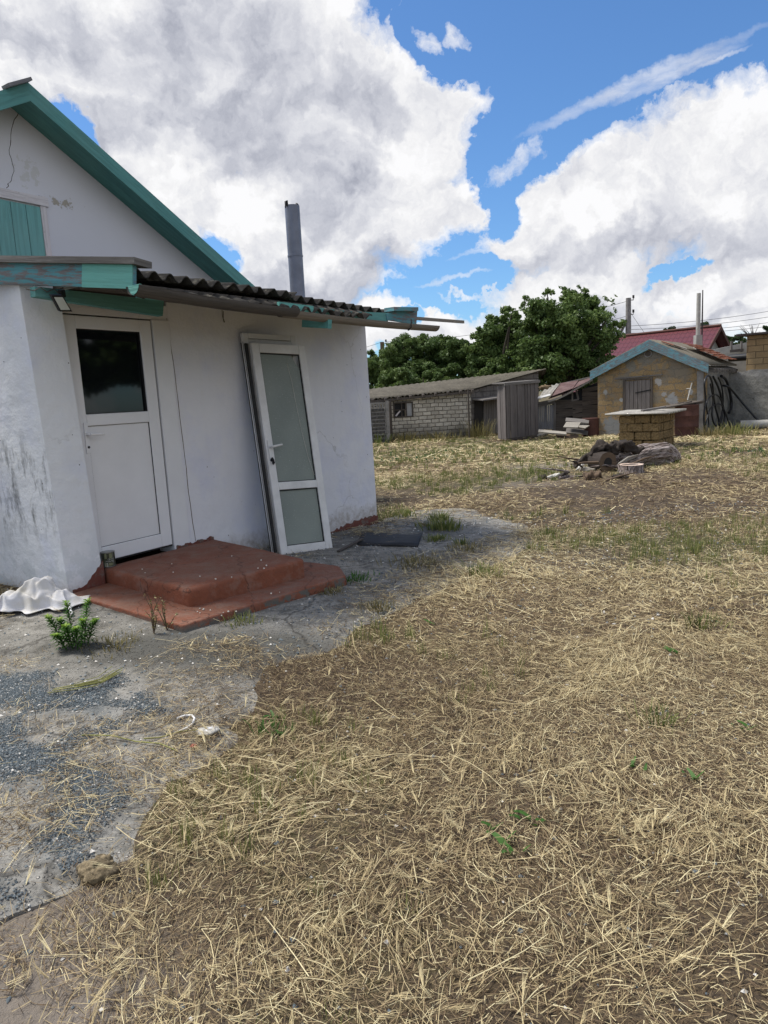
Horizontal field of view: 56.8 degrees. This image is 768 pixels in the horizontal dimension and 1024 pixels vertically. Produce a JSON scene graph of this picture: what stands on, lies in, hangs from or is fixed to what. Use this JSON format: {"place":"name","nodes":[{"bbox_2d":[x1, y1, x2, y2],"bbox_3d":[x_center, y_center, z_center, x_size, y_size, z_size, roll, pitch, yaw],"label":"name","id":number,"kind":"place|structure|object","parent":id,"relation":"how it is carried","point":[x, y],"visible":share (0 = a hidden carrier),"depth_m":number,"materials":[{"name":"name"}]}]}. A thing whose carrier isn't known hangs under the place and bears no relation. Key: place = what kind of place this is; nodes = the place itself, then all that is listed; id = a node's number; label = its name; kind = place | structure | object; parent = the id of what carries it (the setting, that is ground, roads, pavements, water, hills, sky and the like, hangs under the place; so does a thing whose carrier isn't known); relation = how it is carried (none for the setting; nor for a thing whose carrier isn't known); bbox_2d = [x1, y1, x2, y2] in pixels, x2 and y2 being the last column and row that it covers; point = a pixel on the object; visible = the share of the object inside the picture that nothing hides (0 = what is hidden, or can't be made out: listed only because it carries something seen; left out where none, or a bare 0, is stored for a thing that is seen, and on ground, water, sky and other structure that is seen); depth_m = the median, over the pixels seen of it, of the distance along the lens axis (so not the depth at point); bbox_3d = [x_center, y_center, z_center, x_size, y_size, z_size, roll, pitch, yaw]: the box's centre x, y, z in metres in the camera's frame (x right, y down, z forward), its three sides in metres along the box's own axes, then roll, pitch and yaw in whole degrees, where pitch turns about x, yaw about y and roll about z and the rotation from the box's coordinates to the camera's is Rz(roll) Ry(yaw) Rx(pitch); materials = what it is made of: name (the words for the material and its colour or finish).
{"place":"outdoors","nodes":[
{"label":"outdoors","id":0,"kind":"place"},
{"bbox_2d":[0,391,767,1023],"bbox_3d":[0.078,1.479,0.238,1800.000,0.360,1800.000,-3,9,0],"label":"ground","id":1,"kind":"structure","parent":0,"point":[22,1015],"depth_m":2.48,"materials":[{"name":"soil"}]},
{"bbox_2d":[0,77,463,592],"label":"house","id":2,"kind":"structure","parent":1,"relation":"on","point":[132,308],"depth_m":6.22,"materials":[{"name":"paint"}]},
{"bbox_2d":[62,313,172,561],"bbox_3d":[-2.131,-0.592,5.767,0.141,1.935,0.822,3,11,33],"label":"door","id":3,"kind":"structure","parent":2,"relation":"in","point":[111,359],"depth_m":5.78,"materials":[{"name":"plastic"}]},
{"bbox_2d":[0,508,533,923],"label":"concrete apron","id":4,"kind":"object","parent":1,"relation":"on","point":[34,626],"visible":0.52,"depth_m":3.97,"materials":[{"name":"concrete"}]},
{"bbox_2d":[0,576,89,613],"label":"cloth sack","id":5,"kind":"object","parent":4,"relation":"on","point":[33,595],"visible":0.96,"depth_m":4.96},
{"bbox_2d":[43,597,99,649],"bbox_3d":[-1.878,0.680,4.269,0.284,0.285,0.293,2,10,27],"label":"green plant","id":6,"kind":"object","parent":4,"relation":"on","point":[65,627],"visible":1,"depth_m":4.25,"materials":[{"name":"green plant"}]},
{"bbox_2d":[0,670,168,908],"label":"blue gravel","id":7,"kind":"structure","parent":4,"relation":"on","point":[36,703],"depth_m":3.08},
{"bbox_2d":[48,666,122,692],"bbox_3d":[-1.551,0.889,3.740,0.399,0.037,0.147,-12,13,-44],"label":"stalk","id":8,"kind":"object","parent":7,"relation":"on","point":[102,679],"visible":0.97,"depth_m":3.72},
{"bbox_2d":[81,734,176,750],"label":"stalk","id":9,"kind":"object","parent":7,"relation":"on","point":[130,740],"visible":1,"depth_m":3.15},
{"bbox_2d":[76,854,120,885],"bbox_3d":[-0.938,1.184,2.338,0.144,0.083,0.124,-3,9,0],"label":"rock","id":10,"kind":"object","parent":4,"relation":"on","point":[87,869],"visible":0.91,"depth_m":2.31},
{"bbox_2d":[77,630,141,659],"bbox_3d":[-1.663,0.792,4.314,0.415,0.061,0.488,2,10,27],"label":"weed","id":11,"kind":"object","parent":4,"relation":"on","point":[116,641],"visible":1,"depth_m":4.32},
{"bbox_2d":[143,593,160,633],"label":"dry weed","id":12,"kind":"object","parent":4,"relation":"on","point":[153,619],"visible":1,"depth_m":4.48,"materials":[{"name":"brown plant"}]},
{"bbox_2d":[153,595,177,629],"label":"dry weed","id":13,"kind":"object","parent":4,"relation":"on","point":[164,616],"visible":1,"depth_m":4.54,"materials":[{"name":"brown plant"}]},
{"bbox_2d":[195,725,220,735],"bbox_3d":[-0.798,0.993,3.223,0.103,0.030,0.088,-9,11,-32],"label":"oyster shell","id":14,"kind":"object","parent":4,"relation":"on","point":[215,729],"visible":0.88,"depth_m":3.21},
{"bbox_2d":[73,540,346,631],"bbox_3d":[-1.341,0.591,5.643,1.635,0.390,1.751,4,12,37],"label":"doorstep","id":15,"kind":"object","parent":4,"relation":"on","point":[185,591],"visible":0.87,"depth_m":5.29,"materials":[{"name":"paint"}]},
{"bbox_2d":[100,550,115,567],"bbox_3d":[-2.200,0.372,5.666,0.109,0.121,0.109,-3,9,0],"label":"paint can","id":16,"kind":"object","parent":15,"relation":"on","point":[108,558],"visible":0.97,"depth_m":5.62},
{"bbox_2d":[218,610,274,630],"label":"weed","id":17,"kind":"object","parent":4,"relation":"on","point":[240,618],"visible":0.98,"depth_m":4.72,"materials":[{"name":"green plant"}]},
{"bbox_2d":[240,333,298,552],"bbox_3d":[-0.992,-0.671,6.997,0.592,2.152,0.321,-10,11,-37],"label":"door frame","id":18,"kind":"object","parent":4,"relation":"on","point":[247,339],"visible":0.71,"depth_m":6.83,"materials":[{"name":"plastic"}]},
{"bbox_2d":[249,342,332,554],"bbox_3d":[-0.902,-0.615,6.974,0.609,2.069,0.289,-9,11,-34],"label":"door leaf","id":19,"kind":"object","parent":18,"relation":"attached to","point":[290,441],"visible":0.94,"depth_m":6.96,"materials":[{"name":"plastic"}]},
{"bbox_2d":[318,583,348,595],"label":"weed","id":20,"kind":"object","parent":4,"relation":"on","point":[331,590],"visible":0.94,"depth_m":5.45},
{"bbox_2d":[337,538,363,551],"bbox_3d":[-0.338,0.333,7.208,0.035,0.014,0.610,1,10,21],"label":"wood strip","id":21,"kind":"object","parent":4,"relation":"on","point":[350,544],"visible":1,"depth_m":7.19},
{"bbox_2d":[346,570,379,584],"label":"weed","id":22,"kind":"object","parent":4,"relation":"on","point":[354,575],"visible":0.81,"depth_m":5.83,"materials":[{"name":"green plant"}]},
{"bbox_2d":[357,532,422,546],"bbox_3d":[0.046,0.291,7.564,0.696,0.048,0.819,-2,9,7],"label":"rubber mat","id":23,"kind":"object","parent":4,"relation":"on","point":[406,540],"visible":0.97,"depth_m":7.49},
{"bbox_2d":[373,551,451,572],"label":"weed","id":24,"kind":"object","parent":4,"relation":"on","point":[417,559],"visible":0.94,"depth_m":6.34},
{"bbox_2d":[420,533,450,541],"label":"weed","id":25,"kind":"object","parent":4,"relation":"on","point":[437,537],"visible":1,"depth_m":7.47,"materials":[{"name":"green plant"}]},
{"bbox_2d":[420,510,454,521],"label":"weed","id":26,"kind":"object","parent":4,"relation":"on","point":[442,516],"visible":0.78,"depth_m":8.80,"materials":[{"name":"green plant"}]},
{"bbox_2d":[414,515,466,531],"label":"weed","id":27,"kind":"object","parent":4,"relation":"on","point":[439,525],"visible":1,"depth_m":8.11,"materials":[{"name":"green plant"}]},
{"bbox_2d":[445,539,496,553],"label":"weed","id":28,"kind":"object","parent":4,"relation":"on","point":[467,546],"visible":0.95,"depth_m":6.95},
{"bbox_2d":[243,711,294,746],"bbox_3d":[-0.517,0.984,3.249,0.180,0.079,0.222,-11,12,-40],"label":"weed","id":29,"kind":"object","parent":1,"relation":"on","point":[272,725],"visible":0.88,"depth_m":3.26,"materials":[{"name":"green plant"}]},
{"bbox_2d":[367,349,388,388],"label":"bush","id":30,"kind":"object","parent":1,"relation":"on","point":[373,371],"visible":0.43,"depth_m":34.09,"materials":[{"name":"green plant"}]},
{"bbox_2d":[354,598,401,613],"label":"weed","id":31,"kind":"object","parent":1,"relation":"on","point":[378,607],"visible":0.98,"depth_m":5.02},
{"bbox_2d":[370,401,389,442],"bbox_3d":[-0.224,-3.091,24.828,0.844,1.543,0.110,-3,9,0],"label":"concrete fence","id":32,"kind":"object","parent":1,"relation":"on","point":[379,418],"visible":0.73,"depth_m":24.80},
{"bbox_2d":[0,427,767,1023],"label":"dry straw","id":33,"kind":"object","parent":1,"relation":"on","point":[522,1007],"visible":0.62,"depth_m":2.55,"materials":[{"name":"plant"}]},
{"bbox_2d":[0,457,767,1023],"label":"barley ears","id":34,"kind":"object","parent":1,"relation":"on","point":[608,933],"visible":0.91,"depth_m":2.61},
{"bbox_2d":[0,500,767,1023],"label":"grit","id":35,"kind":"object","parent":1,"relation":"on","point":[274,902],"visible":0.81,"depth_m":4.03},
{"bbox_2d":[0,426,767,1023],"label":"straw chaff","id":36,"kind":"object","parent":1,"relation":"on","point":[540,688],"visible":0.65,"depth_m":2.90,"materials":[{"name":"plant"}]},
{"bbox_2d":[452,560,516,578],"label":"weed","id":37,"kind":"object","parent":36,"relation":"on","point":[481,570],"visible":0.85,"depth_m":5.97,"materials":[{"name":"green plant"}]},
{"bbox_2d":[389,401,392,440],"bbox_3d":[0.237,-3.184,25.013,0.107,1.422,0.107,-7,10,-23],"label":"fence post","id":38,"kind":"object","parent":1,"relation":"on","point":[390,419],"visible":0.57,"depth_m":24.96,"materials":[{"name":"grey wood"}]},
{"bbox_2d":[371,332,430,384],"bbox_3d":[1.028,-6.220,33.927,3.284,4.720,3.603,-3,9,0],"label":"bush","id":39,"kind":"object","parent":1,"relation":"on","point":[400,351],"visible":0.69,"depth_m":33.28,"materials":[{"name":"green plant"}]},
{"bbox_2d":[382,506,428,518],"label":"weed","id":40,"kind":"object","parent":1,"relation":"on","point":[405,513],"visible":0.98,"depth_m":9.28,"materials":[{"name":"green plant"}]},
{"bbox_2d":[390,431,430,442],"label":"weed","id":41,"kind":"object","parent":1,"relation":"on","point":[407,436],"visible":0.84,"depth_m":24.84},
{"bbox_2d":[374,361,461,387],"bbox_3d":[1.580,-5.208,32.201,4.073,3.225,2.640,-3,9,0],"label":"bush","id":42,"kind":"object","parent":1,"relation":"on","point":[404,376],"visible":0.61,"depth_m":32.02,"materials":[{"name":"green plant"}]},
{"bbox_2d":[408,333,455,379],"bbox_3d":[2.379,-6.381,34.678,3.158,4.659,2.473,2,11,31],"label":"bush","id":43,"kind":"object","parent":1,"relation":"on","point":[428,345],"visible":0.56,"depth_m":33.83,"materials":[{"name":"green plant"}]},
{"bbox_2d":[408,431,488,440],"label":"weed","id":44,"kind":"object","parent":1,"relation":"on","point":[437,436],"visible":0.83,"depth_m":24.75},
{"bbox_2d":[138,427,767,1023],"bbox_3d":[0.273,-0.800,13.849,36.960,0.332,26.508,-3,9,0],"label":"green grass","id":45,"kind":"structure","parent":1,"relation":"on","point":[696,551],"depth_m":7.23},
{"bbox_2d":[433,336,472,377],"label":"bush","id":46,"kind":"object","parent":1,"relation":"on","point":[454,345],"visible":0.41,"depth_m":33.30,"materials":[{"name":"green plant"}]},
{"bbox_2d":[369,369,545,439],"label":"barn","id":47,"kind":"structure","parent":1,"relation":"on","point":[441,407],"depth_m":25.91,"materials":[{"name":"brick"}]},
{"bbox_2d":[393,401,413,417],"bbox_3d":[0.687,-3.682,25.559,0.738,0.562,0.100,-5,9,-9],"label":"window","id":48,"kind":"structure","parent":47,"relation":"in","point":[400,409],"depth_m":25.56,"materials":[{"name":"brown wood"}]},
{"bbox_2d":[474,401,482,433],"bbox_3d":[3.496,-3.482,26.228,0.525,1.227,0.001,-11,12,-41],"label":"doorway","id":49,"kind":"structure","parent":47,"relation":"in","point":[478,405],"depth_m":26.21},
{"bbox_2d":[483,399,497,433],"bbox_3d":[4.062,-3.587,26.702,1.017,1.441,0.030,-11,12,-41],"label":"door","id":50,"kind":"structure","parent":47,"relation":"in","point":[489,406],"depth_m":26.62,"materials":[{"name":"grey wood"}]},
{"bbox_2d":[467,389,469,437],"bbox_3d":[2.986,-3.471,24.990,0.060,1.708,0.064,-7,10,-23],"label":"fence post","id":51,"kind":"object","parent":1,"relation":"on","point":[468,412],"visible":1,"depth_m":24.96,"materials":[{"name":"grey wood"}]},
{"bbox_2d":[454,420,497,437],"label":"weed","id":52,"kind":"object","parent":1,"relation":"on","point":[477,435],"visible":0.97,"depth_m":24.97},
{"bbox_2d":[464,358,516,377],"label":"bush","id":53,"kind":"object","parent":1,"relation":"on","point":[489,368],"visible":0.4,"depth_m":31.31,"materials":[{"name":"green plant"}]},
{"bbox_2d":[462,305,533,373],"bbox_3d":[5.707,-6.629,32.247,3.678,5.578,3.168,3,11,33],"label":"broadleaf tree","id":54,"kind":"object","parent":1,"relation":"on","point":[493,337],"visible":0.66,"depth_m":31.65,"materials":[{"name":"green plant"}]},
{"bbox_2d":[263,619,756,855],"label":"bindweed leaves","id":55,"kind":"object","parent":1,"relation":"on","point":[499,838],"visible":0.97,"depth_m":2.59,"materials":[{"name":"green plant"}]},
{"bbox_2d":[491,380,539,440],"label":"outhouse","id":56,"kind":"structure","parent":1,"relation":"on","point":[517,407],"depth_m":22.73,"materials":[{"name":"grey wood"}]},
{"bbox_2d":[556,434,578,438],"bbox_3d":[5.740,-2.382,22.252,0.693,0.196,0.294,0,10,17],"label":"board","id":57,"kind":"object","parent":1,"relation":"on","point":[572,436],"visible":0.79,"depth_m":22.20,"materials":[{"name":"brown wood"}]},
{"bbox_2d":[538,377,597,433],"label":"wooden shed","id":58,"kind":"structure","parent":1,"relation":"on","point":[581,403],"depth_m":23.99,"materials":[{"name":"brown wood"}]},
{"bbox_2d":[538,405,553,429],"bbox_3d":[5.497,-3.232,24.157,0.538,0.872,0.022,-1,9,14],"label":"door","id":59,"kind":"structure","parent":58,"relation":"in","point":[542,411],"depth_m":24.15,"materials":[{"name":"wood"}]},
{"bbox_2d":[511,285,626,396],"bbox_3d":[8.108,-6.797,30.670,5.173,6.191,4.361,-3,9,0],"label":"broadleaf tree","id":60,"kind":"object","parent":1,"relation":"on","point":[565,342],"visible":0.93,"depth_m":29.68,"materials":[{"name":"green plant"}]},
{"bbox_2d":[374,444,763,465],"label":"dry grass","id":61,"kind":"structure","parent":1,"relation":"on","point":[761,449],"depth_m":17.53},
{"bbox_2d":[566,428,587,434],"bbox_3d":[6.177,-2.580,22.730,0.699,0.242,0.389,0,10,17],"label":"board","id":62,"kind":"object","parent":1,"relation":"on","point":[576,431],"visible":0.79,"depth_m":22.68,"materials":[{"name":"grey wood"}]},
{"bbox_2d":[578,424,588,428],"bbox_3d":[6.288,-2.708,22.458,0.317,0.155,0.298,5,12,41],"label":"board","id":63,"kind":"object","parent":62,"relation":"on","point":[583,426],"visible":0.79,"depth_m":22.41,"materials":[{"name":"grey wood"}]},
{"bbox_2d":[565,418,588,423],"bbox_3d":[6.170,-2.907,22.678,0.733,0.234,0.300,0,9,16],"label":"board","id":64,"kind":"object","parent":63,"relation":"on","point":[583,421],"visible":0.93,"depth_m":22.64,"materials":[{"name":"grey wood"}]},
{"bbox_2d":[582,418,598,435],"bbox_3d":[6.662,-2.747,22.910,0.540,0.560,0.540,-3,9,0],"label":"rusty drum","id":65,"kind":"object","parent":1,"relation":"on","point":[592,429],"visible":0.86,"depth_m":22.67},
{"bbox_2d":[582,470,601,479],"bbox_3d":[3.537,-0.582,12.042,0.304,0.282,0.273,-3,9,0],"label":"log","id":66,"kind":"object","parent":1,"relation":"on","point":[596,475],"visible":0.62,"depth_m":11.95,"materials":[{"name":"brown wood"}]},
{"bbox_2d":[588,451,616,471],"bbox_3d":[3.991,-0.922,12.993,0.379,0.375,0.359,-6,10,-18],"label":"hollow log","id":67,"kind":"object","parent":1,"relation":"on","point":[603,458],"visible":0.89,"depth_m":12.84,"materials":[{"name":"brown wood"}]},
{"bbox_2d":[625,295,633,333],"bbox_3d":[13.913,-8.917,40.213,0.521,6.486,0.380,-3,9,0],"label":"utility pole","id":68,"kind":"object","parent":1,"relation":"on","point":[628,318],"visible":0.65,"depth_m":39.77,"materials":[{"name":"concrete"}]},
{"bbox_2d":[617,463,644,474],"bbox_3d":[4.366,-0.765,12.553,0.511,0.174,0.506,-3,9,0],"label":"stump slice","id":69,"kind":"object","parent":1,"relation":"on","point":[630,467],"visible":0.94,"depth_m":12.38,"materials":[{"name":"grey plant"}]},
{"bbox_2d":[615,442,680,469],"bbox_3d":[4.862,-1.027,13.522,1.929,0.531,0.508,-7,10,-24],"label":"fallen trunk","id":70,"kind":"object","parent":1,"relation":"on","point":[664,452],"visible":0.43,"depth_m":13.45,"materials":[{"name":"grey plant"}]},
{"bbox_2d":[573,452,589,467],"bbox_3d":[3.816,-0.976,13.250,0.570,0.299,0.206,-3,9,0],"label":"root","id":71,"kind":"object","parent":70,"relation":"on","point":[584,458],"visible":0.41,"depth_m":13.21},
{"bbox_2d":[589,439,618,455],"bbox_3d":[4.055,-1.171,13.067,0.558,0.344,0.279,-3,9,0],"label":"rock","id":72,"kind":"object","parent":70,"relation":"on","point":[601,445],"visible":0.8,"depth_m":13.00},
{"bbox_2d":[613,439,644,454],"bbox_3d":[4.476,-1.182,13.106,0.682,0.320,0.285,-3,9,0],"label":"rock","id":73,"kind":"object","parent":70,"relation":"on","point":[624,445],"visible":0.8,"depth_m":13.04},
{"bbox_2d":[643,440,660,443],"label":"stone block","id":74,"kind":"structure","parent":1,"relation":"on","point":[652,441],"depth_m":17.14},
{"bbox_2d":[635,432,651,439],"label":"stone block","id":75,"kind":"structure","parent":74,"relation":"on","point":[642,435],"depth_m":17.23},
{"bbox_2d":[627,423,643,431],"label":"stone block","id":76,"kind":"structure","parent":75,"relation":"on","point":[634,427],"depth_m":17.32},
{"bbox_2d":[643,423,660,431],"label":"stone block","id":77,"kind":"structure","parent":75,"relation":"on","point":[653,427],"depth_m":17.09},
{"bbox_2d":[635,415,651,422],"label":"stone block","id":78,"kind":"structure","parent":77,"relation":"on","point":[642,418],"depth_m":17.16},
{"bbox_2d":[651,414,660,422],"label":"stone block","id":79,"kind":"structure","parent":77,"relation":"on","point":[656,418],"depth_m":17.01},
{"bbox_2d":[651,431,660,439],"bbox_3d":[6.571,-1.841,17.142,0.190,0.200,0.196,4,11,35],"label":"stone block","id":80,"kind":"object","parent":74,"relation":"on","point":[656,435],"depth_m":17.08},
{"bbox_2d":[622,697,692,736],"bbox_3d":[1.249,0.939,3.278,0.239,0.078,0.266,-11,12,-39],"label":"weed","id":81,"kind":"object","parent":1,"relation":"on","point":[657,720],"visible":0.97,"depth_m":3.28,"materials":[{"name":"green plant"}]},
{"bbox_2d":[589,339,737,435],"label":"stone shed","id":82,"kind":"structure","parent":1,"relation":"on","point":[650,373],"depth_m":21.71,"materials":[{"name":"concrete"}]},
{"bbox_2d":[693,293,701,350],"bbox_3d":[10.474,-5.670,23.689,0.240,3.150,0.240,-3,9,0],"label":"chimney","id":83,"kind":"object","parent":82,"relation":"on","point":[697,338],"visible":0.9,"depth_m":23.55,"materials":[{"name":"metal"}]},
{"bbox_2d":[703,375,720,433],"bbox_3d":[9.826,-3.209,21.218,0.077,1.762,2.283,4,11,36],"label":"hose","id":84,"kind":"object","parent":82,"relation":"hanging from","point":[704,382],"visible":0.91,"depth_m":20.48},
{"bbox_2d":[706,394,722,432],"bbox_3d":[9.997,-2.989,21.483,0.062,1.153,2.246,4,11,36],"label":"hose","id":85,"kind":"object","parent":82,"relation":"hanging from","point":[707,409],"visible":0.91,"depth_m":21.06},
{"bbox_2d":[710,377,723,426],"bbox_3d":[10.173,-3.356,21.683,0.075,1.492,1.932,4,11,36],"label":"hose","id":86,"kind":"object","parent":82,"relation":"hanging from","point":[715,425],"visible":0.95,"depth_m":21.47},
{"bbox_2d":[712,376,725,428],"bbox_3d":[10.364,-3.326,21.960,0.079,1.760,1.790,4,11,36],"label":"hose","id":87,"kind":"object","parent":82,"relation":"hanging from","point":[720,393],"visible":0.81,"depth_m":22.10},
{"bbox_2d":[722,385,758,419],"bbox_3d":[11.199,-3.406,22.455,1.327,1.291,0.621,-4,9,-5],"label":"hose","id":88,"kind":"object","parent":82,"relation":"hanging from","point":[742,402],"visible":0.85,"depth_m":22.50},
{"bbox_2d":[674,404,698,436],"bbox_3d":[8.763,-2.651,20.558,0.666,0.898,0.666,-3,9,0],"label":"barrel","id":89,"kind":"object","parent":1,"relation":"on","point":[686,422],"visible":0.81,"depth_m":20.30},
{"bbox_2d":[660,401,702,408],"bbox_3d":[8.445,-3.088,20.485,1.336,0.176,0.500,-4,9,-9],"label":"board","id":90,"kind":"object","parent":89,"relation":"on","point":[675,405],"visible":0.64,"depth_m":20.30,"materials":[{"name":"grey wood"}]},
{"bbox_2d":[666,609,732,632],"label":"weed","id":91,"kind":"object","parent":1,"relation":"on","point":[699,621],"visible":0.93,"depth_m":4.52,"materials":[{"name":"green plant"}]},
{"bbox_2d":[678,424,734,436],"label":"weed","id":92,"kind":"object","parent":1,"relation":"on","point":[712,433],"visible":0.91,"depth_m":19.83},
{"bbox_2d":[710,342,746,371],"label":"concrete store","id":93,"kind":"structure","parent":1,"relation":"on","point":[741,366],"depth_m":26.68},
{"bbox_2d":[729,341,743,352],"bbox_3d":[13.082,-6.141,26.360,0.509,0.412,0.080,-3,9,0],"label":"wooden stand","id":94,"kind":"object","parent":93,"relation":"on","point":[741,349],"visible":1,"depth_m":26.34,"materials":[{"name":"grey wood"}]},
{"bbox_2d":[699,421,762,436],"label":"weed","id":95,"kind":"object","parent":1,"relation":"on","point":[733,430],"visible":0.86,"depth_m":20.00,"materials":[{"name":"green plant"}]},
{"bbox_2d":[729,335,746,344],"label":"tree","id":96,"kind":"object","parent":1,"relation":"on","point":[738,338],"visible":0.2,"depth_m":42.70,"materials":[{"name":"green plant"}]},
{"bbox_2d":[728,369,767,425],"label":"yard wall","id":97,"kind":"structure","parent":1,"relation":"on","point":[749,388],"depth_m":23.17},
{"bbox_2d":[720,375,732,413],"bbox_3d":[10.975,-3.760,22.748,0.111,1.275,1.765,4,11,36],"label":"hose","id":98,"kind":"object","parent":97,"relation":"attached to","point":[730,394],"visible":0.94,"depth_m":23.12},
{"bbox_2d":[728,332,767,370],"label":"block building","id":99,"kind":"structure","parent":1,"relation":"on","point":[755,356],"depth_m":22.91,"materials":[{"name":"stone"}]},
{"bbox_2d":[739,420,767,428],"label":"lying pipe","id":100,"kind":"object","parent":1,"relation":"on","point":[763,423],"visible":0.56,"depth_m":22.02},
{"bbox_2d":[0,0,767,390],"label":"sky","id":101,"kind":"structure","parent":0,"point":[464,160],"materials":[{"name":"blue"}]},
{"bbox_2d":[619,424,627,431],"bbox_3d":[5.945,-2.082,17.560,0.195,0.202,0.195,4,11,37],"label":"stone block","id":102,"kind":"object","parent":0,"point":[622,427],"depth_m":17.49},
{"bbox_2d":[619,415,634,423],"bbox_3d":[6.000,-2.277,17.462,0.385,0.202,0.195,3,11,35],"label":"stone block","id":103,"kind":"object","parent":102,"relation":"on","point":[624,419],"depth_m":17.39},
{"bbox_2d":[555,324,729,393],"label":"red roof house","id":104,"kind":"structure","parent":0,"point":[714,336],"depth_m":33.83,"materials":[{"name":"tile"}]},
{"bbox_3d":[5.965,-1.677,17.616,0.195,0.202,0.196,4,12,37],"label":"stone block","id":105,"kind":"object","parent":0,"visible":0},
{"bbox_2d":[619,432,635,439],"bbox_3d":[6.015,-1.875,17.541,0.384,0.200,0.196,4,11,36],"label":"stone block","id":106,"kind":"object","parent":105,"relation":"on","point":[627,435],"depth_m":17.46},
{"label":"board","id":107,"kind":"object","parent":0,"visible":0},
{"bbox_2d":[538,429,566,435],"bbox_3d":[5.271,-2.493,22.230,0.866,0.219,0.206,-1,9,13],"label":"board","id":108,"kind":"object","parent":107,"relation":"on","point":[552,432],"visible":1,"depth_m":22.19,"materials":[{"name":"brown wood"}]},
{"bbox_2d":[563,422,580,427],"bbox_3d":[5.877,-2.720,22.199,0.454,0.187,0.439,2,10,26],"label":"board","id":109,"kind":"object","parent":108,"relation":"on","point":[571,424],"visible":1,"depth_m":22.16,"materials":[{"name":"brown wood"}]},
{"bbox_3d":[6.585,-2.279,17.280,0.385,0.202,0.195,4,11,36],"label":"stone block","id":110,"kind":"object","parent":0,"visible":0},
{"bbox_2d":[605,408,686,415],"bbox_3d":[6.565,-2.503,17.761,1.500,0.080,1.750,4,11,36],"label":"slate sheet","id":111,"kind":"object","parent":110,"relation":"on","point":[652,412],"visible":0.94,"depth_m":17.37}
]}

